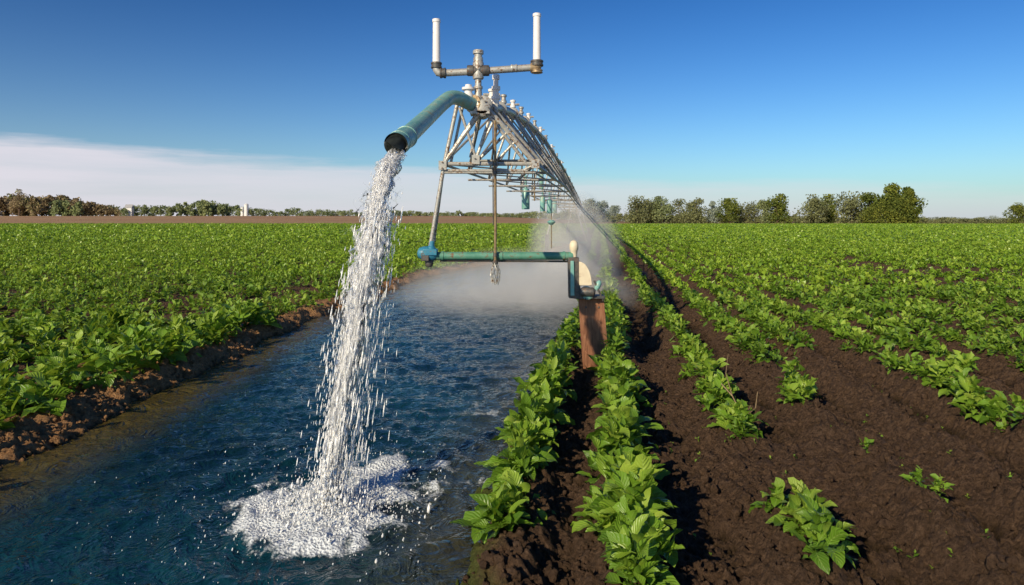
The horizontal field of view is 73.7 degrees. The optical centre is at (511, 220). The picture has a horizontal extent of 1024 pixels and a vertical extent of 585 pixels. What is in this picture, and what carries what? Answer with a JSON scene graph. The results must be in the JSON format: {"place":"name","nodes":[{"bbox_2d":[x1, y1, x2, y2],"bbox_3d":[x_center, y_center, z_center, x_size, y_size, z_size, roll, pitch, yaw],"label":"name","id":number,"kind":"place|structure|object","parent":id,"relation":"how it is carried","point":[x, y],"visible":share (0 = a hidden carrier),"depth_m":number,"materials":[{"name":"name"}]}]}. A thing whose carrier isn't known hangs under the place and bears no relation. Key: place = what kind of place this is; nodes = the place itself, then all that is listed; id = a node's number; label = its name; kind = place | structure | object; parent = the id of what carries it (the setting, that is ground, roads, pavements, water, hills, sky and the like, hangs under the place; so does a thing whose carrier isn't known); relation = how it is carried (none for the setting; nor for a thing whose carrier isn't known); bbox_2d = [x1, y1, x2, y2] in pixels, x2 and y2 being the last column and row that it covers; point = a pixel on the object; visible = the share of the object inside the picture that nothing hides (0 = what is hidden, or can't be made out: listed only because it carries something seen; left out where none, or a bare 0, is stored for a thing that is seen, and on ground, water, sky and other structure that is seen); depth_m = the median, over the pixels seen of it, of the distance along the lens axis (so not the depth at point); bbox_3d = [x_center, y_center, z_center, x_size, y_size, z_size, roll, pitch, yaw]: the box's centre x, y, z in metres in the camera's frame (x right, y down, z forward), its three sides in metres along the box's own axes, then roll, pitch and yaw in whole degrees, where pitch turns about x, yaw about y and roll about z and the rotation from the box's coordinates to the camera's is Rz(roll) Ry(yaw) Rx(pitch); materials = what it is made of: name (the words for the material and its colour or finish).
{"place":"outdoors","nodes":[
{"label":"outdoors","id":0,"kind":"place"},
{"bbox_2d":[0,268,399,430],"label":"crop field","id":1,"kind":"structure","parent":0,"point":[142,339],"depth_m":12.93,"materials":[{"name":"green plant"}]},
{"bbox_2d":[0,222,597,277],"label":"distant crop field","id":2,"kind":"structure","parent":0,"point":[119,243],"depth_m":54.64,"materials":[{"name":"green plant"}]},
{"bbox_2d":[0,246,598,584],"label":"canal water","id":3,"kind":"structure","parent":0,"point":[468,345],"depth_m":6.66,"materials":[{"name":"blue liquid"}]},
{"bbox_2d":[0,216,1023,584],"bbox_3d":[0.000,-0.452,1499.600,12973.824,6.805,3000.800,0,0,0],"label":"ground","id":4,"kind":"structure","parent":0,"point":[914,526],"depth_m":6.96,"materials":[{"name":"soil"}]},
{"bbox_2d":[7,189,28,215],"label":"bare tree","id":5,"kind":"object","parent":4,"relation":"on","point":[17,200],"visible":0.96,"depth_m":599.54,"materials":[{"name":"brown plant"}]},
{"bbox_2d":[0,193,124,215],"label":"distant tree line","id":6,"kind":"object","parent":4,"relation":"on","point":[38,205],"visible":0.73,"depth_m":608.63,"materials":[{"name":"green plant"}]},
{"bbox_2d":[124,204,133,215],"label":"farmhouse","id":7,"kind":"object","parent":4,"relation":"on","point":[129,208],"visible":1,"depth_m":597.91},
{"bbox_2d":[244,203,248,215],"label":"grain silo","id":8,"kind":"object","parent":4,"relation":"on","point":[246,209],"visible":1,"depth_m":598.54,"materials":[{"name":"white metal"}]},
{"bbox_2d":[47,199,577,219],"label":"distant tree line","id":9,"kind":"object","parent":4,"relation":"on","point":[205,207],"visible":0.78,"depth_m":608.80,"materials":[{"name":"green plant"}]},
{"bbox_2d":[384,13,606,368],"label":"irrigation machine","id":10,"kind":"object","parent":4,"relation":"on","point":[490,106],"visible":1,"depth_m":10.48,"materials":[{"name":"metal"}]},
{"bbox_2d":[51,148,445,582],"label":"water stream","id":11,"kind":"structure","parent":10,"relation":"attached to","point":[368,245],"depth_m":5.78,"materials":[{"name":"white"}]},
{"bbox_2d":[580,198,600,219],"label":"deciduous tree","id":12,"kind":"object","parent":4,"relation":"on","point":[590,206],"visible":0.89,"depth_m":477.59,"materials":[{"name":"green plant"}]},
{"bbox_2d":[592,200,608,217],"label":"deciduous tree","id":13,"kind":"object","parent":4,"relation":"on","point":[602,205],"visible":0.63,"depth_m":498.10,"materials":[{"name":"green plant"}]},
{"bbox_2d":[604,205,622,219],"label":"deciduous tree","id":14,"kind":"object","parent":4,"relation":"on","point":[613,209],"visible":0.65,"depth_m":498.47,"materials":[{"name":"green plant"}]},
{"bbox_2d":[620,195,655,222],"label":"deciduous tree","id":15,"kind":"object","parent":4,"relation":"on","point":[636,215],"visible":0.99,"depth_m":438.49,"materials":[{"name":"green plant"}]},
{"bbox_2d":[639,198,661,222],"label":"deciduous tree","id":16,"kind":"object","parent":4,"relation":"on","point":[650,219],"visible":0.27,"depth_m":446.01,"materials":[{"name":"green plant"}]},
{"bbox_2d":[648,196,676,222],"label":"deciduous tree","id":17,"kind":"object","parent":4,"relation":"on","point":[665,211],"visible":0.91,"depth_m":440.02,"materials":[{"name":"green plant"}]},
{"bbox_2d":[663,199,689,222],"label":"deciduous tree","id":18,"kind":"object","parent":4,"relation":"on","point":[675,218],"visible":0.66,"depth_m":440.08,"materials":[{"name":"green plant"}]},
{"bbox_2d":[679,197,709,222],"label":"deciduous tree","id":19,"kind":"object","parent":4,"relation":"on","point":[695,215],"visible":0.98,"depth_m":428.59,"materials":[{"name":"green plant"}]},
{"bbox_2d":[706,201,721,222],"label":"deciduous tree","id":20,"kind":"object","parent":4,"relation":"on","point":[712,216],"visible":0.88,"depth_m":428.37,"materials":[{"name":"green plant"}]},
{"bbox_2d":[714,198,740,222],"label":"deciduous tree","id":21,"kind":"object","parent":4,"relation":"on","point":[729,206],"visible":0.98,"depth_m":422.33,"materials":[{"name":"green plant"}]},
{"bbox_2d":[449,281,1023,584],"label":"crop rows","id":22,"kind":"object","parent":4,"relation":"on","point":[628,505],"visible":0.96,"depth_m":7.79,"materials":[{"name":"green plant"}]},
{"bbox_2d":[721,357,757,413],"bbox_3d":[2.569,1.958,7.838,0.376,0.678,0.859,0,0,31],"label":"dry twig","id":23,"kind":"object","parent":4,"relation":"on","point":[731,391],"visible":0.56,"depth_m":7.95,"materials":[{"name":"brown wood"}]},
{"bbox_2d":[730,200,760,223],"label":"deciduous tree","id":24,"kind":"object","parent":4,"relation":"on","point":[747,213],"visible":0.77,"depth_m":426.88,"materials":[{"name":"green plant"}]},
{"bbox_2d":[514,213,1005,221],"bbox_3d":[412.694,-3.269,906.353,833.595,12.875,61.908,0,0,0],"label":"distant tree line","id":25,"kind":"object","parent":4,"relation":"on","point":[991,216],"visible":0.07,"depth_m":893.61,"materials":[{"name":"green plant"}]},
{"bbox_2d":[755,199,773,223],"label":"deciduous tree","id":26,"kind":"object","parent":4,"relation":"on","point":[761,205],"visible":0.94,"depth_m":413.31,"materials":[{"name":"green plant"}]},
{"bbox_2d":[765,193,792,223],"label":"deciduous tree","id":27,"kind":"object","parent":4,"relation":"on","point":[780,213],"visible":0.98,"depth_m":407.64,"materials":[{"name":"green plant"}]},
{"bbox_2d":[572,213,1023,222],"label":"distant hedge","id":28,"kind":"object","parent":4,"relation":"on","point":[608,218],"visible":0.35,"depth_m":468.56,"materials":[{"name":"green plant"}]},
{"bbox_2d":[586,223,1023,295],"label":"distant crop rows","id":29,"kind":"object","parent":4,"relation":"on","point":[994,241],"visible":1,"depth_m":41.59,"materials":[{"name":"green plant"}]},
{"bbox_2d":[792,194,833,223],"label":"deciduous tree","id":30,"kind":"object","parent":4,"relation":"on","point":[811,216],"visible":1,"depth_m":396.51,"materials":[{"name":"green plant"}]},
{"bbox_2d":[812,194,838,223],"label":"deciduous tree","id":31,"kind":"object","parent":4,"relation":"on","point":[831,216],"visible":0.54,"depth_m":407.69,"materials":[{"name":"green plant"}]},
{"bbox_2d":[830,191,867,223],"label":"deciduous tree","id":32,"kind":"object","parent":4,"relation":"on","point":[849,207],"visible":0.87,"depth_m":398.90,"materials":[{"name":"green plant"}]},
{"bbox_2d":[854,192,883,222],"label":"deciduous tree","id":33,"kind":"object","parent":4,"relation":"on","point":[867,198],"visible":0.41,"depth_m":392.85,"materials":[{"name":"green plant"}]},
{"bbox_2d":[858,201,902,223],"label":"deciduous tree","id":34,"kind":"object","parent":4,"relation":"on","point":[877,214],"visible":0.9,"depth_m":379.96,"materials":[{"name":"green plant"}]},
{"bbox_2d":[873,182,902,222],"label":"deciduous tree","id":35,"kind":"object","parent":4,"relation":"on","point":[891,190],"visible":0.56,"depth_m":380.45,"materials":[{"name":"green plant"}]},
{"bbox_2d":[877,197,924,223],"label":"deciduous tree","id":36,"kind":"object","parent":4,"relation":"on","point":[898,207],"visible":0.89,"depth_m":374.35,"materials":[{"name":"green plant"}]},
{"bbox_2d":[892,186,927,222],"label":"deciduous tree","id":37,"kind":"object","parent":4,"relation":"on","point":[907,192],"visible":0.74,"depth_m":376.45,"materials":[{"name":"green plant"}]},
{"bbox_2d":[1002,202,1023,223],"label":"deciduous tree","id":38,"kind":"object","parent":4,"relation":"on","point":[1017,209],"visible":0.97,"depth_m":388.33,"materials":[{"name":"green plant"}]},
{"bbox_2d":[0,0,1023,219],"label":"sky","id":39,"kind":"structure","parent":0,"point":[274,105],"materials":[{"name":"blue"}]}
]}

